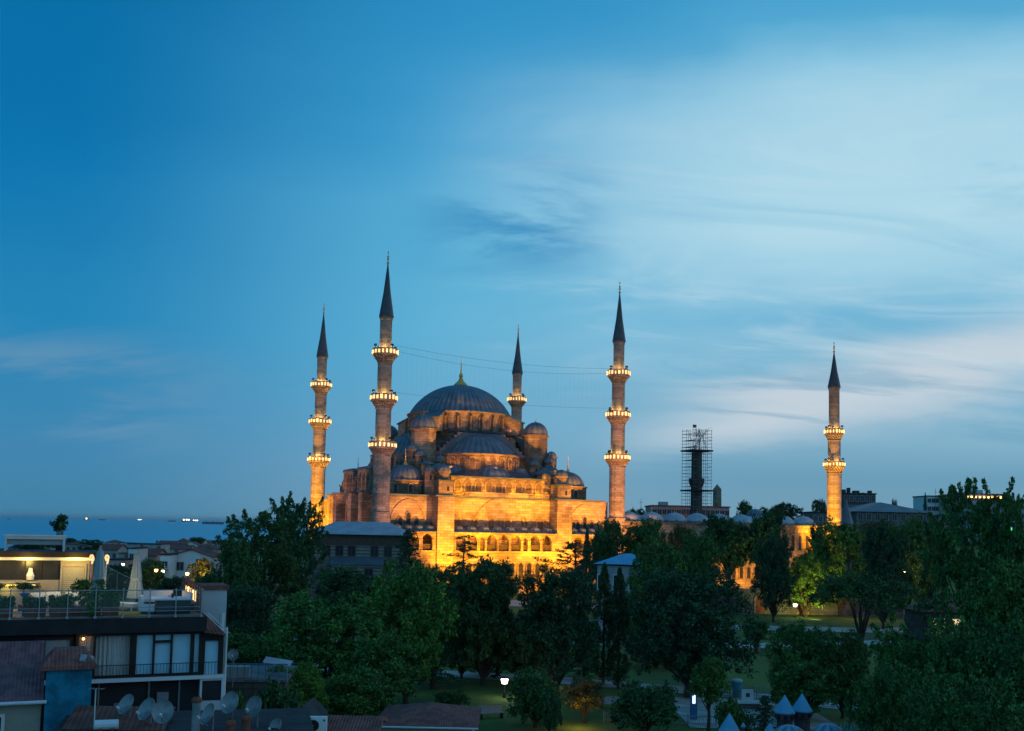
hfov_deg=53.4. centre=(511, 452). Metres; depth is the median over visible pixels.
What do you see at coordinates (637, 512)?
broadleaf tree
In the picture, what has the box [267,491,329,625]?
broadleaf tree
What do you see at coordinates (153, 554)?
town house
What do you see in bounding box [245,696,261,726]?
satellite dish
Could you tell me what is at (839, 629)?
path
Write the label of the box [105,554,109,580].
curl lamp
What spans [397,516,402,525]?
window
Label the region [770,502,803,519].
broadleaf tree
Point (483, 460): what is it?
window
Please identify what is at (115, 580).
broadleaf tree
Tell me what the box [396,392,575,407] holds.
festoon cable
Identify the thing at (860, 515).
window
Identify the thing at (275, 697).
shrub
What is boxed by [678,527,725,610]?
broadleaf tree
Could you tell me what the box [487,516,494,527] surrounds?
window
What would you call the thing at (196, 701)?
chimney
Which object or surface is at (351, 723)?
slate roofed shed
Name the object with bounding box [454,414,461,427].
window
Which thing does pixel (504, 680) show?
park lamp
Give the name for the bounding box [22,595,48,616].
potted plant
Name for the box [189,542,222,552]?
town house
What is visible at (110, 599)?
potted plant
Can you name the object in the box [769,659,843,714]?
broadleaf tree
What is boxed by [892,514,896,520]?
window
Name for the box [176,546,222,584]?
town house
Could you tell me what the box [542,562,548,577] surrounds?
window
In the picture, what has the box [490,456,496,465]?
window
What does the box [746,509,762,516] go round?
tomb
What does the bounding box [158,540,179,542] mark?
town house
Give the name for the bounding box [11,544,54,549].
broadleaf tree
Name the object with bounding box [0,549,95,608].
bar pavilion
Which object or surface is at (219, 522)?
ship
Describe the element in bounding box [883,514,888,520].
window
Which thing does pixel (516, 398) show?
minaret
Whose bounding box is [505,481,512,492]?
window
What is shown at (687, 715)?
fence
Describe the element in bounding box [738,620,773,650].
broadleaf tree
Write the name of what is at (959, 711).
broadleaf tree
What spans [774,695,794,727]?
castle turret
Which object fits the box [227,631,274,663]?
broadleaf tree
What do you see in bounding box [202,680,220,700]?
corner window
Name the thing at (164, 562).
window
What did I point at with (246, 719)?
chimney
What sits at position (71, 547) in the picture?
town house
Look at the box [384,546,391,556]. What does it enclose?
window
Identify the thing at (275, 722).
satellite dish
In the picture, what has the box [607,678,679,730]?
shrub
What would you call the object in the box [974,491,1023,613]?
broadleaf tree
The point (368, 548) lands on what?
royal pavilion
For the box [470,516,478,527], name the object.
window
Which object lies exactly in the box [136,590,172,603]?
sofa
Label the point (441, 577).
broadleaf tree
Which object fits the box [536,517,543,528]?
window
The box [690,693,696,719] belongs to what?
sign post
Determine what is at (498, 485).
window
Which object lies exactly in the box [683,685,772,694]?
fence
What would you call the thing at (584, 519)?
window
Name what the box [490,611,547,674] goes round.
broadleaf tree
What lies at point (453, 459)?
window
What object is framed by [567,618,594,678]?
spruce tree
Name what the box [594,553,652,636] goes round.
garden kiosk
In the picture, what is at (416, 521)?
window
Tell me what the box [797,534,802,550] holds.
window
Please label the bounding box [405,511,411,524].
window
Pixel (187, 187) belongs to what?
sky
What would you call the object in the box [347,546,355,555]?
window
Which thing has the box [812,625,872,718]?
broadleaf tree
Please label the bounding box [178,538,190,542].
town house
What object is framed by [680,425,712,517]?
scaffolding
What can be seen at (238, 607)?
broadleaf tree
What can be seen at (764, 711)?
spruce tree
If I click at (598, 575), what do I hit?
window
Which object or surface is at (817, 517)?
grey annex
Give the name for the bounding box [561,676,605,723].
broadleaf tree
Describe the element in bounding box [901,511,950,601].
broadleaf tree
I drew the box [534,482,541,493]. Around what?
window
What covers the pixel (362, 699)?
broadleaf tree
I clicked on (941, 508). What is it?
grey block
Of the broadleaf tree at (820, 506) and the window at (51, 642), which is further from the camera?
the broadleaf tree at (820, 506)
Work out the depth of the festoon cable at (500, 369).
211.97 m
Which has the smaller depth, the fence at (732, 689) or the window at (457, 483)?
the fence at (732, 689)
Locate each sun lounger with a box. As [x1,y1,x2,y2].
[30,592,49,611]
[46,592,74,604]
[65,592,85,604]
[119,602,138,610]
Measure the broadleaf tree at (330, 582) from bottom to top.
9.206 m
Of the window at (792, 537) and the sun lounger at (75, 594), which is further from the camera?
the window at (792, 537)
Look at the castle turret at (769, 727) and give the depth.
56.94 m
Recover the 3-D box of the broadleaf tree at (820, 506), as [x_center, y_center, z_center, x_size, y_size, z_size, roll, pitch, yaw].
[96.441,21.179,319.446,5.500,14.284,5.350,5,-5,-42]
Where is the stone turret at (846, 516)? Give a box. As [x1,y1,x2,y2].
[842,499,852,574]
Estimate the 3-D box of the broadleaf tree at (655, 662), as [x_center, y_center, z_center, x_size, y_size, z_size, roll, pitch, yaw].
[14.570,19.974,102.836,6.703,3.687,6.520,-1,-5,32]
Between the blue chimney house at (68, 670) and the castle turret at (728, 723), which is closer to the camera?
the blue chimney house at (68, 670)
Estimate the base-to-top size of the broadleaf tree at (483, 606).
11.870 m
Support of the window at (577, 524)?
in the mosque
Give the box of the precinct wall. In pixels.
[683,588,903,616]
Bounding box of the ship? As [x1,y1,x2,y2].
[202,519,223,523]
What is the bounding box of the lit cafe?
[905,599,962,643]
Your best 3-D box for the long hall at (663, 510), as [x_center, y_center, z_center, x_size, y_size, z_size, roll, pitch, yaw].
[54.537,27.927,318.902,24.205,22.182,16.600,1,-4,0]
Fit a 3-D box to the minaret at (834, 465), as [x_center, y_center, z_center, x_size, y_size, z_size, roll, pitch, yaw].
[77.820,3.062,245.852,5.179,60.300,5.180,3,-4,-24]
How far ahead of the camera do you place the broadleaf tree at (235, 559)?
116.05 m
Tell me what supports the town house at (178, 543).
on the ground at (490, 693)
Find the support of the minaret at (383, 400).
on the ground at (490, 693)
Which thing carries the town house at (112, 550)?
on the ground at (490, 693)
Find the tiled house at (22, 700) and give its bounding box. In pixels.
[0,640,46,730]
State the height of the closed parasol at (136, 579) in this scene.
2.870 m
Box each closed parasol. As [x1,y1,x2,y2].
[90,545,105,612]
[127,549,143,609]
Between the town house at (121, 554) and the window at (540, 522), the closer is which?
the window at (540, 522)
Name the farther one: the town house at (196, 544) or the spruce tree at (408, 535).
the town house at (196, 544)
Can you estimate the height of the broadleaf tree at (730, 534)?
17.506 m
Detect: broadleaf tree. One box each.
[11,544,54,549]
[65,538,79,543]
[76,539,103,550]
[100,562,130,600]
[125,557,165,589]
[155,575,188,594]
[186,557,214,582]
[190,537,204,543]
[194,571,219,582]
[210,534,262,625]
[211,505,316,632]
[226,582,281,649]
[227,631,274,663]
[261,589,387,709]
[266,659,329,707]
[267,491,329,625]
[312,564,385,631]
[317,665,398,715]
[335,632,420,711]
[361,558,459,703]
[418,562,474,648]
[437,622,475,678]
[440,554,529,685]
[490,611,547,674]
[511,562,602,693]
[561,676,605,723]
[584,517,629,589]
[614,587,647,659]
[618,516,671,558]
[620,560,762,697]
[624,535,687,634]
[625,632,668,667]
[628,507,644,514]
[668,523,695,572]
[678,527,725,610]
[686,655,730,730]
[700,512,758,579]
[736,499,752,514]
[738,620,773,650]
[744,506,789,578]
[750,530,798,621]
[759,506,773,512]
[761,619,825,704]
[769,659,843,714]
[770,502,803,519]
[784,551,828,616]
[804,521,830,582]
[809,515,867,615]
[811,497,826,511]
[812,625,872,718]
[842,645,936,730]
[855,520,912,628]
[857,518,892,569]
[864,609,960,727]
[887,516,925,604]
[893,662,1023,730]
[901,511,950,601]
[912,476,1023,635]
[921,604,1023,730]
[950,555,1023,698]
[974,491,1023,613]
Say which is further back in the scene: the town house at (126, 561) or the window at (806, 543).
the window at (806, 543)
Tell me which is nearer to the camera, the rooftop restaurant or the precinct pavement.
the precinct pavement
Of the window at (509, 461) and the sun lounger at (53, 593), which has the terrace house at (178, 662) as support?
the sun lounger at (53, 593)
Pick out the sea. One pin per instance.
(147, 530)
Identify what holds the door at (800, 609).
in the precinct wall
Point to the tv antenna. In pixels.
(95, 702)
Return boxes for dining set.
[151,593,191,613]
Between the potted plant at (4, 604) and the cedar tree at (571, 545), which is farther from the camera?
the cedar tree at (571, 545)
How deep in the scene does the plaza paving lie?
77.53 m
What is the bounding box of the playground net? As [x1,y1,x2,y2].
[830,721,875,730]
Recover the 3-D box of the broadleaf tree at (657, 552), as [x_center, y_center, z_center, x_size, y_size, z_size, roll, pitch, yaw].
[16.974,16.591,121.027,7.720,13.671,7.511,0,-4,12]
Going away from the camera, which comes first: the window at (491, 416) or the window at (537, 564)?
the window at (537, 564)
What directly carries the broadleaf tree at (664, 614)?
on the ground at (490, 693)
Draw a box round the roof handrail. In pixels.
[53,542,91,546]
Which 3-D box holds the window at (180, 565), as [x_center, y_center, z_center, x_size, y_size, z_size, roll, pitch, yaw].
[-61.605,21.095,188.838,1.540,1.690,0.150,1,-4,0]
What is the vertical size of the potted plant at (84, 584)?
1.681 m
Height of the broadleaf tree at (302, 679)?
5.486 m
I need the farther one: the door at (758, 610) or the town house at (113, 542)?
the town house at (113, 542)
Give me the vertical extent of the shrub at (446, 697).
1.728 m
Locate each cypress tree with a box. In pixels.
[580,528,591,600]
[589,562,617,684]
[604,567,632,688]
[923,492,927,510]
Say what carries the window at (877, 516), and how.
in the great hall at (872, 512)
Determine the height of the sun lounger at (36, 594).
0.800 m
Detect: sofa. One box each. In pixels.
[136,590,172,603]
[168,591,194,608]
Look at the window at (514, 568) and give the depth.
208.52 m
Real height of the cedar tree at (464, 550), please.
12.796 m
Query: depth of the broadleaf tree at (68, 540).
694.41 m
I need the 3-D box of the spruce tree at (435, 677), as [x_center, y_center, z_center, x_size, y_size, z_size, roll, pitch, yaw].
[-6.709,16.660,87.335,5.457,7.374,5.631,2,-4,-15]
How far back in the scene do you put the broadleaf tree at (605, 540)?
173.12 m
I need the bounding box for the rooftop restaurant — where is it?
[959,490,1001,542]
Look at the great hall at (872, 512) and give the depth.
295.65 m
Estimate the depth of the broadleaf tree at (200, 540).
795.21 m
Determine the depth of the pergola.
49.05 m
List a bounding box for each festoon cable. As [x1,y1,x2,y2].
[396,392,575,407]
[401,346,608,406]
[402,352,601,373]
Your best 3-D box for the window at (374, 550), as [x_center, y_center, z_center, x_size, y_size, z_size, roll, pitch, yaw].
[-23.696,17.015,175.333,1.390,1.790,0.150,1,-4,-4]
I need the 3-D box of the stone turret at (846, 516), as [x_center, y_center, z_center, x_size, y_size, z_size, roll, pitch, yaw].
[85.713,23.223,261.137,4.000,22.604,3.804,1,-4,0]
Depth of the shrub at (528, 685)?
70.52 m
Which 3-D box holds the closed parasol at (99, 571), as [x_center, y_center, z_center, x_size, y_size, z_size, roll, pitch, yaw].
[-18.948,5.805,46.716,0.793,3.070,0.789,3,-4,-24]
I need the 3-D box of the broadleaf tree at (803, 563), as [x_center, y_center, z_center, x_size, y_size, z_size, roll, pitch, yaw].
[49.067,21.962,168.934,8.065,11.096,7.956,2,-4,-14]
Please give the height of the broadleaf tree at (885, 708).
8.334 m
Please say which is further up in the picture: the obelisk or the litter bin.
the obelisk
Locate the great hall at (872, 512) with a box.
[842,502,933,565]
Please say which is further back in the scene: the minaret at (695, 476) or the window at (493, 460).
the minaret at (695, 476)
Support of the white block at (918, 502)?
on the ground at (490, 693)
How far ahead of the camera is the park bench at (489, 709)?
74.02 m
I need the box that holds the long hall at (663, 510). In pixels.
[644,505,730,517]
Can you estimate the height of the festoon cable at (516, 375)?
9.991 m
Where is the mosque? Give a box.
[323,356,606,594]
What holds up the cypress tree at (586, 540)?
on the ground at (490, 693)
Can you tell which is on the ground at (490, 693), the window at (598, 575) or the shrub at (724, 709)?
the shrub at (724, 709)
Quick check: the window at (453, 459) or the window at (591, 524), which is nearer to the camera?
the window at (453, 459)
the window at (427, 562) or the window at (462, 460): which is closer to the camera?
the window at (427, 562)
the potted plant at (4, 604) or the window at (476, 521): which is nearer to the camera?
the potted plant at (4, 604)
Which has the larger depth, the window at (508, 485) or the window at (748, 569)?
the window at (748, 569)
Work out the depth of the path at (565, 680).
92.11 m
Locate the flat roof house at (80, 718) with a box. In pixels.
[52,705,313,730]
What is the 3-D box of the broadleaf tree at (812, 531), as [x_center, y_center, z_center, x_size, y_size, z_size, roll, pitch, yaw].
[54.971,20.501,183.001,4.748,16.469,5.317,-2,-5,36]
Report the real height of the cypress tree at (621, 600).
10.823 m
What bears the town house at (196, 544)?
on the ground at (490, 693)
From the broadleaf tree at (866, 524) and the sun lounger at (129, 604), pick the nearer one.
the sun lounger at (129, 604)
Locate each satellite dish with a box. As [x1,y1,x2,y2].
[116,694,133,717]
[136,698,154,723]
[152,700,173,730]
[197,703,214,730]
[220,691,238,718]
[228,649,238,686]
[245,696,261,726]
[268,718,280,729]
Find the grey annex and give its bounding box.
[799,511,826,533]
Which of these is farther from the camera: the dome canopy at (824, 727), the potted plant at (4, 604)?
the dome canopy at (824, 727)
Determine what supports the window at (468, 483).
in the mosque
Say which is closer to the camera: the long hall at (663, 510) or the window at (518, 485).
the window at (518, 485)
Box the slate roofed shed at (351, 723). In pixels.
[327,715,387,730]
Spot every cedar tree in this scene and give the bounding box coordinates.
[438,534,479,573]
[532,541,604,599]
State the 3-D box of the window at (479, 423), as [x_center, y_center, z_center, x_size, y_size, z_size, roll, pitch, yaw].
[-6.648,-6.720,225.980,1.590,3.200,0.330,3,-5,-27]
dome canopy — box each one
[774,724,802,730]
[813,723,841,730]
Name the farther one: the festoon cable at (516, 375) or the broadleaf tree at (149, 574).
the festoon cable at (516, 375)
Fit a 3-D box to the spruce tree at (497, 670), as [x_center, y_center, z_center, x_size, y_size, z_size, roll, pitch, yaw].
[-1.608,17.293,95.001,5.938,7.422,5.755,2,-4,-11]
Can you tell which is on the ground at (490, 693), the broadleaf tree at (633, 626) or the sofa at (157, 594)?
the broadleaf tree at (633, 626)
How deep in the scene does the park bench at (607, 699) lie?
79.06 m
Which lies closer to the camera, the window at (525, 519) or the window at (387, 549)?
the window at (387, 549)
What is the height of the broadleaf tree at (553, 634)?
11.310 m
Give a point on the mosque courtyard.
(798, 531)
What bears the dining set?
on the terrace house at (178, 662)
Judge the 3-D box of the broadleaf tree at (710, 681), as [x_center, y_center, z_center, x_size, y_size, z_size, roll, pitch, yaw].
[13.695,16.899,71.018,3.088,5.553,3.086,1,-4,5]
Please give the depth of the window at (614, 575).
129.22 m
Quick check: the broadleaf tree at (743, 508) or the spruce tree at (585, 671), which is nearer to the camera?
the spruce tree at (585, 671)
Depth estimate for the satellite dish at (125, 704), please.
37.95 m
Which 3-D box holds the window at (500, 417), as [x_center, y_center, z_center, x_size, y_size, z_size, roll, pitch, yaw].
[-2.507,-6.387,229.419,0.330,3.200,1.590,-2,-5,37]
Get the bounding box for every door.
[756,597,764,612]
[799,605,804,613]
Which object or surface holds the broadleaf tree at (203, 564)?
on the ground at (490, 693)
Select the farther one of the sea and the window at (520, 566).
the sea
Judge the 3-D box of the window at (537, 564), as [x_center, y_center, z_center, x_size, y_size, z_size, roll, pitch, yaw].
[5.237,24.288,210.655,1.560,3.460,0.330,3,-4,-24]
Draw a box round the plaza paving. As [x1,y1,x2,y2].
[672,697,845,730]
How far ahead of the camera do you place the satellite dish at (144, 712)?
37.46 m
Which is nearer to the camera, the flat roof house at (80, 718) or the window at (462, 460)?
the flat roof house at (80, 718)
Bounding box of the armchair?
[138,595,154,613]
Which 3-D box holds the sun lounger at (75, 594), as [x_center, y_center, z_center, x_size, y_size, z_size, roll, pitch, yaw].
[-20.260,6.980,47.602,0.640,0.800,1.950,5,-5,-41]
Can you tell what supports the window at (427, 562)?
in the mosque
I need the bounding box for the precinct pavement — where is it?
[510,600,596,607]
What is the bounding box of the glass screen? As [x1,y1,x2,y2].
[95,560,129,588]
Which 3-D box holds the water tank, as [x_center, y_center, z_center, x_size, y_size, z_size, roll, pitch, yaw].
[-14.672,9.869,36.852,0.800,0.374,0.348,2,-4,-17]
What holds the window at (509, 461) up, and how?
in the mosque
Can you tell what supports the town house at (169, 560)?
on the ground at (490, 693)
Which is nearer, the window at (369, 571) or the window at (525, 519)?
the window at (369, 571)
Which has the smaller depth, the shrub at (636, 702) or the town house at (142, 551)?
the shrub at (636, 702)
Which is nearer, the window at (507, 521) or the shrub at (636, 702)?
the shrub at (636, 702)
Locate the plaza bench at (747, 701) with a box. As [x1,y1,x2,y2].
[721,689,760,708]
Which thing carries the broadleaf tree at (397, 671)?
on the ground at (490, 693)
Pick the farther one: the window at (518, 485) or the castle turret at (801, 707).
the window at (518, 485)
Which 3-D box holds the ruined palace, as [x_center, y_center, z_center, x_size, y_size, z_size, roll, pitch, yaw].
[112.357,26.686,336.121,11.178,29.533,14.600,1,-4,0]
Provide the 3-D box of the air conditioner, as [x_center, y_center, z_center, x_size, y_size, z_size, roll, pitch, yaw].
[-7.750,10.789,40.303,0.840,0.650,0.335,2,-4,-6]
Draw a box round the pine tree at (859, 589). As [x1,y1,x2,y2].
[805,568,928,660]
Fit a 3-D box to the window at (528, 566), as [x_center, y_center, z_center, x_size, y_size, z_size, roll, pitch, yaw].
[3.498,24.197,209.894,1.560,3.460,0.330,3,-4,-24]
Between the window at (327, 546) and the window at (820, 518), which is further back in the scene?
the window at (820, 518)
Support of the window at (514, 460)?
in the mosque
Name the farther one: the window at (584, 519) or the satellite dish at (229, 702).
the window at (584, 519)
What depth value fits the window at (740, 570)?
233.99 m
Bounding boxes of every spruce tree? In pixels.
[385,529,429,605]
[413,604,465,688]
[471,599,514,678]
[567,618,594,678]
[749,695,776,730]
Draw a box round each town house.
[65,539,90,549]
[97,542,127,563]
[104,554,133,582]
[105,540,122,543]
[118,552,127,557]
[127,541,170,552]
[128,544,148,565]
[147,546,166,571]
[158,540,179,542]
[159,549,178,584]
[170,543,187,544]
[170,544,195,552]
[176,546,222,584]
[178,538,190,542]
[187,542,201,546]
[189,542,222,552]
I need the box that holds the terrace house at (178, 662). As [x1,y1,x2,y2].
[0,583,229,730]
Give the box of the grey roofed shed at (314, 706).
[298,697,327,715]
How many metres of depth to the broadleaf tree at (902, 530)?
170.29 m
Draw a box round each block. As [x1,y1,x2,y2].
[912,495,938,519]
[936,494,958,529]
[990,502,1023,543]
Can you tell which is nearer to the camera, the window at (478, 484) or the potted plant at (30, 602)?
the potted plant at (30, 602)
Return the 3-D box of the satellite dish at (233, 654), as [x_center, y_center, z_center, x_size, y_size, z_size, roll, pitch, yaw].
[-15.138,11.716,55.227,0.486,2.098,0.477,-3,-6,44]
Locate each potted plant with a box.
[0,595,16,617]
[8,581,40,610]
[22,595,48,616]
[47,593,74,616]
[49,514,68,549]
[70,577,106,615]
[85,600,97,616]
[99,588,121,615]
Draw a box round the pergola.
[4,534,66,550]
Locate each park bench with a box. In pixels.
[479,705,503,719]
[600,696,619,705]
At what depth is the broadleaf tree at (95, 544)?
415.99 m
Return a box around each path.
[258,661,857,708]
[265,636,899,647]
[589,620,903,632]
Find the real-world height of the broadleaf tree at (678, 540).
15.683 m
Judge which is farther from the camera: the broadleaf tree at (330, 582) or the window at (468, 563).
the window at (468, 563)
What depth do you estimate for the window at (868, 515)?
295.50 m
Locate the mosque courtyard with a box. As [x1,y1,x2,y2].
[607,507,823,588]
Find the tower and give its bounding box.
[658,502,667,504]
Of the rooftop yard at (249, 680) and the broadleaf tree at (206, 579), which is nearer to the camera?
the rooftop yard at (249, 680)
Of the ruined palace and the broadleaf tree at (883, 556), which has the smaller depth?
the broadleaf tree at (883, 556)
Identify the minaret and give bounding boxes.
[305,304,331,578]
[368,251,398,521]
[507,324,526,438]
[605,282,630,553]
[689,452,703,514]
[823,343,845,573]
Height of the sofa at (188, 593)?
0.790 m
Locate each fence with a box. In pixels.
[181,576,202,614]
[597,676,829,704]
[603,711,716,725]
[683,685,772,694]
[817,633,904,639]
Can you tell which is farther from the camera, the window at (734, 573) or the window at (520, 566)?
the window at (734, 573)
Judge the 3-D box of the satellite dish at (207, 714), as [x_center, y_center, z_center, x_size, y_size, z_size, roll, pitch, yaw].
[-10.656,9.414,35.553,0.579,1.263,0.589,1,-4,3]
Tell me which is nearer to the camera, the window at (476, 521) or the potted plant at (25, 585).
the potted plant at (25, 585)
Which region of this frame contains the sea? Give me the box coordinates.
[0,515,307,547]
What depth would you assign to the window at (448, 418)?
224.81 m
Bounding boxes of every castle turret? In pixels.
[718,713,739,730]
[764,723,773,730]
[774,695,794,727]
[792,694,812,730]
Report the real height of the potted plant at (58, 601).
1.012 m
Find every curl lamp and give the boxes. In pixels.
[89,554,93,595]
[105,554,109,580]
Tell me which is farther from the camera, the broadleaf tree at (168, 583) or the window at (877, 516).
the window at (877, 516)
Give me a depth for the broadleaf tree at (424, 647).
78.28 m
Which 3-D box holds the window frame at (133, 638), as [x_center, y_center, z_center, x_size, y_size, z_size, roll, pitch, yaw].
[-16.564,9.007,45.434,5.390,1.990,0.170,3,-4,-24]
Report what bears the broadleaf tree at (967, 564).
on the ground at (490, 693)
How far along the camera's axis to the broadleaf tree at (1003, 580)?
72.46 m
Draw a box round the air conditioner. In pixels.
[310,716,327,730]
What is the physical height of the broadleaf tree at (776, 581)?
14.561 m
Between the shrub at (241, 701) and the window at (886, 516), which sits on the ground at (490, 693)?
the shrub at (241, 701)
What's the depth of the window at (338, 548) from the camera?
174.91 m
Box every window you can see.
[0,560,60,579]
[0,713,4,730]
[34,636,72,655]
[162,561,167,569]
[176,562,183,570]
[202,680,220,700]
[322,545,330,555]
[335,545,343,555]
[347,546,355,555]
[364,568,372,576]
[370,546,378,556]
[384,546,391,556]
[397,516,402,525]
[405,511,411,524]
[413,516,419,526]
[424,561,431,569]
[445,414,449,427]
[450,456,455,464]
[453,479,461,491]
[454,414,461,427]
[454,515,461,525]
[459,455,465,466]
[464,479,471,491]
[465,561,472,570]
[467,414,473,428]
[469,455,475,466]
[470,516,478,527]
[474,479,482,491]
[478,415,485,429]
[480,456,486,466]
[484,480,492,491]
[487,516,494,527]
[489,416,495,429]
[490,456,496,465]
[495,480,502,492]
[498,417,502,430]
[499,457,504,468]
[503,517,511,527]
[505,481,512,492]
[507,457,511,468]
[508,561,515,577]
[513,458,516,469]
[515,481,522,493]
[517,561,523,577]
[520,517,527,528]
[525,481,532,493]
[525,561,532,574]
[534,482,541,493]
[534,561,540,577]
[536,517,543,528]
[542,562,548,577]
[575,520,580,529]
[582,516,587,528]
[589,521,594,528]
[597,574,600,588]
[613,574,618,590]
[731,569,736,578]
[738,567,743,578]
[746,566,751,578]
[790,534,795,550]
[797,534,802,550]
[804,534,809,550]
[818,516,822,521]
[858,513,862,519]
[866,513,871,519]
[875,514,879,520]
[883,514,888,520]
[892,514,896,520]
[900,514,905,520]
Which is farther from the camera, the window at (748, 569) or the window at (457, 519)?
the window at (748, 569)
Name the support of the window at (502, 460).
in the mosque
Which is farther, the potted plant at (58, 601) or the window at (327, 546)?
the window at (327, 546)
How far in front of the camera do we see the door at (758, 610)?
171.23 m
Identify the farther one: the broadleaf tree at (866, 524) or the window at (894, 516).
the window at (894, 516)
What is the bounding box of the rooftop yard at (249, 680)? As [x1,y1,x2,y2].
[225,656,297,708]
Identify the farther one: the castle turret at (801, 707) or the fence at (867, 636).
the fence at (867, 636)
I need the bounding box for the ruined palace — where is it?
[842,488,876,507]
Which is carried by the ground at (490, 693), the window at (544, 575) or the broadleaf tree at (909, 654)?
the broadleaf tree at (909, 654)
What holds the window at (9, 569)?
in the bar pavilion at (54, 570)
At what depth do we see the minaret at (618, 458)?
220.83 m
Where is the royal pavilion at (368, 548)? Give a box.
[309,521,413,599]
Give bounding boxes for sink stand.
[20,593,29,615]
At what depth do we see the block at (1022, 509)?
379.73 m
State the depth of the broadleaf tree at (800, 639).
78.44 m
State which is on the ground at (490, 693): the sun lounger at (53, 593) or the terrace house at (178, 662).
the terrace house at (178, 662)
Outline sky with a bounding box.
[0,0,1023,520]
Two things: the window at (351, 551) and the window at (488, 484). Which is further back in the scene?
the window at (488, 484)
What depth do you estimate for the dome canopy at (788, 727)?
54.78 m
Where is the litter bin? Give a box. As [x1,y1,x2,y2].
[731,678,742,696]
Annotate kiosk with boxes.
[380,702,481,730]
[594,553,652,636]
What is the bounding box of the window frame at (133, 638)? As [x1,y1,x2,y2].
[76,631,203,678]
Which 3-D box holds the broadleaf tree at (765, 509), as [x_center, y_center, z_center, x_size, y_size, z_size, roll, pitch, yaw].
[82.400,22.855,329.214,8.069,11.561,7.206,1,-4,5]
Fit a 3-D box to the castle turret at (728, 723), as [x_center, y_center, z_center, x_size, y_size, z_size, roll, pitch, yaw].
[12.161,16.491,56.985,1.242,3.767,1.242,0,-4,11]
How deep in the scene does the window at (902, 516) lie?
295.50 m
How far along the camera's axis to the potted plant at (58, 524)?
50.63 m
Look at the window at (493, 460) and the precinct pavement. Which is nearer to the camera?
the precinct pavement
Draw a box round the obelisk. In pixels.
[713,484,720,505]
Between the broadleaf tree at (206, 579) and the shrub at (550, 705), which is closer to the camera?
the shrub at (550, 705)
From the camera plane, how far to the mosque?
215.23 m
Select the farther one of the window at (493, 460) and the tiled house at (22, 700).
the window at (493, 460)
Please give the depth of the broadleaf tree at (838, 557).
169.34 m
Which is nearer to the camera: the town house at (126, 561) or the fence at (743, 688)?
the fence at (743, 688)
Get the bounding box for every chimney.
[191,696,201,730]
[225,718,235,730]
[241,714,251,730]
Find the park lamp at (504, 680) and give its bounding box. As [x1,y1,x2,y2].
[501,677,508,697]
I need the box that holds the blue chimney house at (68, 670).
[41,646,96,730]
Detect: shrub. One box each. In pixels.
[231,689,245,708]
[243,674,303,708]
[433,688,470,705]
[504,666,559,727]
[534,686,563,730]
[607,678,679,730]
[714,696,755,730]
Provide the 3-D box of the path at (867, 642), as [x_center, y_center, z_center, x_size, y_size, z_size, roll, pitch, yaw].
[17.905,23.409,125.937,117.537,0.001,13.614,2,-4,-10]
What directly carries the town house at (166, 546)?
on the ground at (490, 693)
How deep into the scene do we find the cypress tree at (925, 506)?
379.73 m
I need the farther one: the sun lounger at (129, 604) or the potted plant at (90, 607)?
the sun lounger at (129, 604)
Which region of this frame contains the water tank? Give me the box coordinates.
[94,719,118,730]
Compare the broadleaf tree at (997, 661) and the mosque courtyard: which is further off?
the mosque courtyard
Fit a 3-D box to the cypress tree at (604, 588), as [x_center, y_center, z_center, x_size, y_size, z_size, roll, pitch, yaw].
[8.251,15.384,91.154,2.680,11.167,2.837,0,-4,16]
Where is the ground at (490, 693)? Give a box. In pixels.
[0,543,1023,730]
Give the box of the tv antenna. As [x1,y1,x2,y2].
[88,688,103,728]
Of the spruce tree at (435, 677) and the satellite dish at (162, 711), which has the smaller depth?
the satellite dish at (162, 711)
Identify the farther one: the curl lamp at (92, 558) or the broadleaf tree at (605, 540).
the broadleaf tree at (605, 540)
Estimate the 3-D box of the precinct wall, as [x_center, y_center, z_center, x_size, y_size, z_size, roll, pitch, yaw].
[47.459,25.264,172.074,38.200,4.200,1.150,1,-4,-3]
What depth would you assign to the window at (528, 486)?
216.59 m
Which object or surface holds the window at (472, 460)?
in the mosque
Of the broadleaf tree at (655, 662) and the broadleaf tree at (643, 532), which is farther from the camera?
the broadleaf tree at (643, 532)
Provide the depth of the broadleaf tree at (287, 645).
73.79 m
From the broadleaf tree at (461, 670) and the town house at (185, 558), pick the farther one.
the town house at (185, 558)

